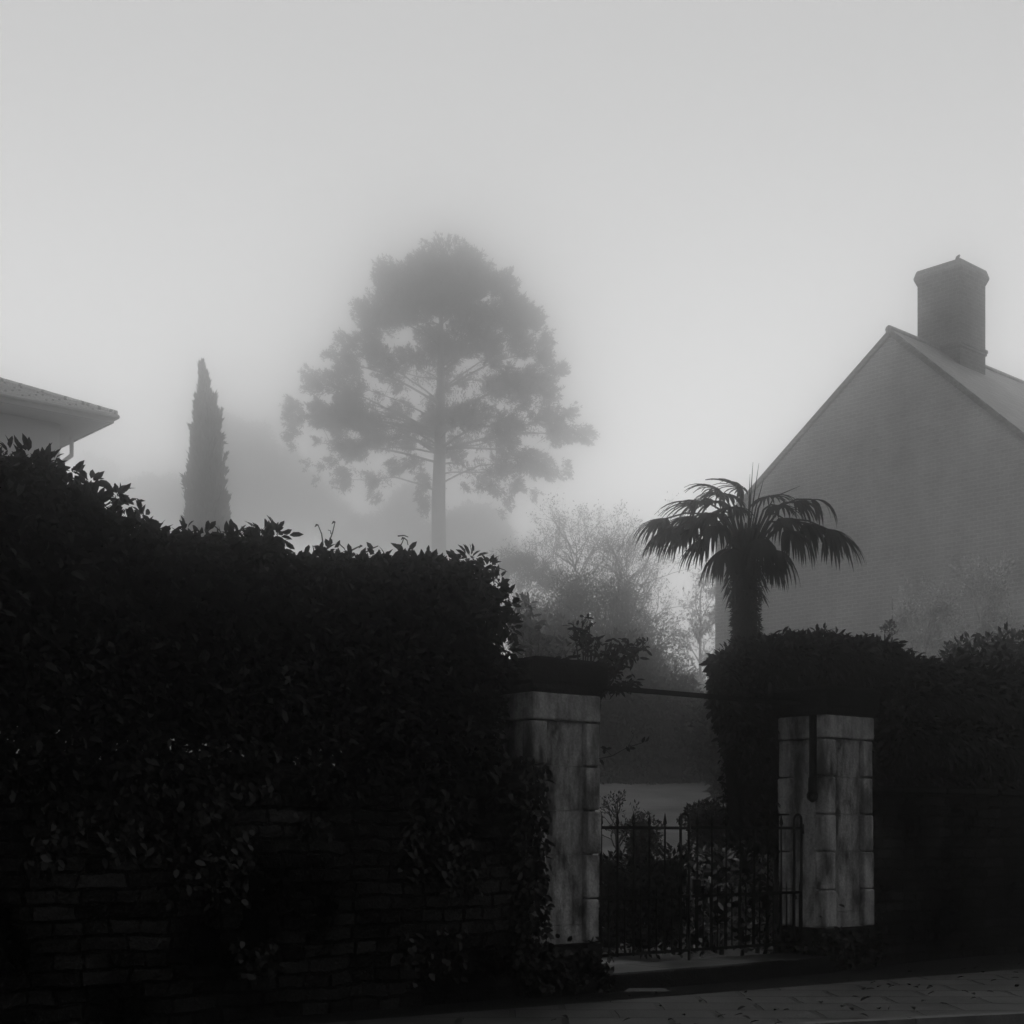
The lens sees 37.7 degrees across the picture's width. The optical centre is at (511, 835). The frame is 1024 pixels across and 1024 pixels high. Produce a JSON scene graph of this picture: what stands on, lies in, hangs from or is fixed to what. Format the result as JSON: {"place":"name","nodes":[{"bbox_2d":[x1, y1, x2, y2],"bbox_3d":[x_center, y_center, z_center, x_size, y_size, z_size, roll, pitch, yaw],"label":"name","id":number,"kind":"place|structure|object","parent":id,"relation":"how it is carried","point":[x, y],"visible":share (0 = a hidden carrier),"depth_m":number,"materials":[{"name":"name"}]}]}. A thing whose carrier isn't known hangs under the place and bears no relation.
{"place":"outdoors","nodes":[
{"label":"outdoors","id":0,"kind":"place"},
{"bbox_2d":[65,739,784,990],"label":"ground","id":1,"kind":"structure","parent":0,"point":[669,801],"depth_m":32.54,"materials":[{"name":"grey plant"}]},
{"bbox_2d":[0,377,119,752],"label":"pale house","id":2,"kind":"structure","parent":1,"relation":"on","point":[40,418],"depth_m":37.61,"materials":[{"name":"stone"}]},
{"bbox_2d":[74,448,132,506],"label":"woodland tree","id":3,"kind":"object","parent":1,"relation":"on","point":[92,461],"visible":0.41,"depth_m":264.00,"materials":[{"name":"grey plant"}]},
{"bbox_2d":[121,470,186,531],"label":"woodland tree","id":4,"kind":"object","parent":1,"relation":"on","point":[162,497],"visible":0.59,"depth_m":236.54,"materials":[{"name":"grey plant"}]},
{"bbox_2d":[180,357,231,536],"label":"cypress tree","id":5,"kind":"object","parent":1,"relation":"on","point":[207,496],"visible":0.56,"depth_m":67.48,"materials":[{"name":"grey plant"}]},
{"bbox_2d":[220,411,291,536],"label":"woodland tree","id":6,"kind":"object","parent":1,"relation":"on","point":[253,491],"visible":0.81,"depth_m":242.59,"materials":[{"name":"grey plant"}]},
{"bbox_2d":[259,446,353,556],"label":"woodland tree","id":7,"kind":"object","parent":1,"relation":"on","point":[317,507],"visible":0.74,"depth_m":256.24,"materials":[{"name":"grey plant"}]},
{"bbox_2d":[314,482,431,557],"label":"woodland tree","id":8,"kind":"object","parent":1,"relation":"on","point":[381,532],"visible":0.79,"depth_m":233.55,"materials":[{"name":"grey plant"}]},
{"bbox_2d":[279,231,599,556],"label":"conifer tree","id":9,"kind":"object","parent":1,"relation":"on","point":[433,282],"visible":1,"depth_m":130.19,"materials":[{"name":"grey plant"}]},
{"bbox_2d":[429,499,530,583],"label":"woodland tree","id":10,"kind":"object","parent":1,"relation":"on","point":[476,524],"visible":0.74,"depth_m":221.49,"materials":[{"name":"grey plant"}]},
{"bbox_2d":[488,544,563,651],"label":"garden tree","id":11,"kind":"object","parent":1,"relation":"on","point":[505,563],"visible":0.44,"depth_m":91.46,"materials":[{"name":"grey plant"}]},
{"bbox_2d":[506,592,576,659],"bbox_3d":[0.382,-1.361,21.422,1.282,4.249,0.800,0,0,21],"label":"leafy shrub","id":12,"kind":"object","parent":1,"relation":"on","point":[531,634],"visible":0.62,"depth_m":21.32,"materials":[{"name":"black plant"}]},
{"bbox_2d":[495,487,632,618],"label":"garden tree","id":13,"kind":"object","parent":1,"relation":"on","point":[556,547],"visible":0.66,"depth_m":87.70,"materials":[{"name":"grey plant"}]},
{"bbox_2d":[555,613,651,854],"bbox_3d":[0.935,-0.490,15.312,1.009,3.542,0.813,0,0,0],"label":"leafy shrub","id":14,"kind":"object","parent":1,"relation":"on","point":[583,636],"visible":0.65,"depth_m":15.23,"materials":[{"name":"black plant"}]},
{"bbox_2d":[504,568,708,692],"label":"hazy shrub","id":15,"kind":"object","parent":1,"relation":"on","point":[618,606],"visible":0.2,"depth_m":66.09,"materials":[{"name":"grey plant"}]},
{"bbox_2d":[600,789,641,863],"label":"bare shrub","id":16,"kind":"object","parent":1,"relation":"on","point":[618,799],"visible":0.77,"depth_m":23.98,"materials":[{"name":"black plant"}]},
{"bbox_2d":[599,731,648,764],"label":"branch","id":17,"kind":"object","parent":1,"relation":"on","point":[604,748],"visible":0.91,"depth_m":16.20,"materials":[{"name":"black plant"}]},
{"bbox_2d":[533,604,727,806],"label":"rounded shrub","id":18,"kind":"object","parent":1,"relation":"on","point":[678,746],"visible":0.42,"depth_m":42.30,"materials":[{"name":"grey plant"}]},
{"bbox_2d":[562,491,708,642],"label":"garden tree","id":19,"kind":"object","parent":1,"relation":"on","point":[620,564],"visible":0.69,"depth_m":79.17,"materials":[{"name":"grey plant"}]},
{"bbox_2d":[619,810,666,876],"bbox_3d":[1.815,0.521,20.995,0.797,1.811,0.916,0,0,0],"label":"topiary bush","id":20,"kind":"object","parent":1,"relation":"on","point":[641,844],"visible":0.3,"depth_m":20.86,"materials":[{"name":"black plant"}]},
{"bbox_2d":[593,842,701,958],"bbox_3d":[1.486,0.737,17.175,1.472,1.390,1.412,0,0,0],"label":"bush","id":21,"kind":"object","parent":1,"relation":"on","point":[609,872],"visible":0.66,"depth_m":17.01,"materials":[{"name":"black plant"}]},
{"bbox_2d":[662,560,714,692],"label":"bare tree","id":22,"kind":"object","parent":1,"relation":"on","point":[698,632],"visible":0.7,"depth_m":61.87,"materials":[{"name":"grey plant"}]},
{"bbox_2d":[676,796,731,878],"bbox_3d":[2.696,0.381,20.480,0.919,1.850,1.049,0,0,0],"label":"topiary bush","id":23,"kind":"object","parent":1,"relation":"on","point":[713,808],"visible":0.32,"depth_m":20.34,"materials":[{"name":"black plant"}]},
{"bbox_2d":[675,840,784,958],"bbox_3d":[2.508,0.714,16.918,1.395,1.428,1.208,0,0,0],"label":"variegated shrub","id":24,"kind":"object","parent":1,"relation":"on","point":[704,871],"visible":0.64,"depth_m":16.80,"materials":[{"name":"black plant"}]},
{"bbox_2d":[631,465,864,909],"bbox_3d":[3.079,-1.897,19.574,3.156,5.930,2.631,0,0,0],"label":"palm tree","id":25,"kind":"object","parent":1,"relation":"on","point":[748,543],"visible":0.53,"depth_m":19.33,"materials":[{"name":"black plant"}]},
{"bbox_2d":[716,818,785,948],"bbox_3d":[2.994,0.557,18.023,0.810,1.728,1.827,0,0,-20],"label":"dark shrub","id":26,"kind":"object","parent":1,"relation":"on","point":[722,832],"visible":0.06,"depth_m":18.20,"materials":[{"name":"black plant"}]},
{"bbox_2d":[699,623,1023,950],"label":"ivy hedge","id":27,"kind":"object","parent":1,"relation":"on","point":[947,723],"visible":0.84,"depth_m":16.55,"materials":[{"name":"black plant"}]},
{"bbox_2d":[715,255,1023,659],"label":"brick house","id":28,"kind":"structure","parent":1,"relation":"on","point":[902,451],"depth_m":38.09,"materials":[{"name":"grey paint"}]},
{"bbox_2d":[878,598,897,642],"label":"climbing shrub","id":29,"kind":"object","parent":1,"relation":"on","point":[888,625],"visible":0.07,"depth_m":31.01,"materials":[{"name":"grey plant"}]},
{"bbox_2d":[876,572,971,659],"bbox_3d":[8.365,-2.758,30.076,1.963,5.187,1.948,0,0,39],"label":"shrub","id":30,"kind":"object","parent":1,"relation":"on","point":[906,617],"visible":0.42,"depth_m":29.93,"materials":[{"name":"grey plant"}]},
{"bbox_2d":[937,622,1023,672],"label":"clipped hedge","id":31,"kind":"object","parent":1,"relation":"on","point":[993,653],"visible":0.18,"depth_m":20.14,"materials":[{"name":"black plant"}]},
{"bbox_2d":[940,549,1023,650],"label":"shrub","id":32,"kind":"object","parent":1,"relation":"on","point":[992,598],"visible":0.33,"depth_m":28.93,"materials":[{"name":"grey plant"}]},
{"bbox_2d":[0,0,1023,685],"label":"sky","id":33,"kind":"structure","parent":0,"point":[716,210],"materials":[{"name":"grey"}]},
{"bbox_2d":[205,953,1023,1023],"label":"verge","id":34,"kind":"structure","parent":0,"point":[1000,962],"depth_m":13.63,"materials":[{"name":"grey plant"}]},
{"bbox_2d":[0,755,527,1023],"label":"stone wall","id":35,"kind":"structure","parent":34,"relation":"on","point":[86,937],"depth_m":11.29,"materials":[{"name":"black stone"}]},
{"bbox_2d":[0,433,526,800],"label":"laurel hedge","id":36,"kind":"object","parent":35,"relation":"on","point":[118,630],"visible":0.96,"depth_m":11.06,"materials":[{"name":"black plant"}]},
{"bbox_2d":[0,740,889,997],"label":"climbing ivy","id":37,"kind":"object","parent":35,"relation":"attached to","point":[521,823],"visible":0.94,"depth_m":11.86,"materials":[{"name":"black plant"}]},
{"bbox_2d":[494,656,607,997],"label":"gate pier","id":38,"kind":"structure","parent":34,"relation":"on","point":[554,709],"depth_m":13.13,"materials":[{"name":"stone"}]},
{"bbox_2d":[590,812,689,960],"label":"iron gate","id":39,"kind":"structure","parent":38,"relation":"attached to","point":[633,898],"depth_m":14.12,"materials":[{"name":"black metal"}]},
{"bbox_2d":[604,685,800,705],"bbox_3d":[1.809,-1.363,14.550,3.103,0.042,0.060,0,0,-39],"label":"overhead bar","id":40,"kind":"object","parent":38,"relation":"attached to","point":[695,695],"visible":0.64,"depth_m":14.53,"materials":[{"name":"black metal"}]},
{"bbox_2d":[605,953,836,992],"bbox_3d":[1.869,1.305,14.479,3.128,0.181,0.685,0,0,-39],"label":"stone step","id":41,"kind":"object","parent":34,"relation":"on","point":[674,973],"visible":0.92,"depth_m":14.24,"materials":[{"name":"grey stone"}]},
{"bbox_2d":[771,684,879,970],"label":"gate pier","id":42,"kind":"structure","parent":34,"relation":"on","point":[826,734],"depth_m":15.55,"materials":[{"name":"stone"}]},
{"bbox_2d":[691,813,803,951],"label":"iron gate","id":43,"kind":"structure","parent":42,"relation":"attached to","point":[696,887],"depth_m":15.01,"materials":[{"name":"black metal"}]},
{"bbox_2d":[862,785,1023,964],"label":"stone wall","id":44,"kind":"structure","parent":34,"relation":"on","point":[948,873],"depth_m":16.80,"materials":[{"name":"black stone"}]},
{"bbox_2d":[317,969,1023,1023],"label":"pavement","id":45,"kind":"structure","parent":0,"point":[901,997],"depth_m":12.29,"materials":[{"name":"grey stone"}]},
{"bbox_2d":[543,963,1023,1023],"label":"fallen leaves","id":46,"kind":"object","parent":45,"relation":"on","point":[851,1008],"visible":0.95,"depth_m":12.70,"materials":[{"name":"black plant"}]},
{"label":"road","id":47,"kind":"structure","parent":0,"visible":0},
{"bbox_2d":[768,1011,1023,1023],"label":"kerb","id":48,"kind":"structure","parent":47,"relation":"on","point":[1001,1018],"depth_m":11.53,"materials":[{"name":"concrete"}]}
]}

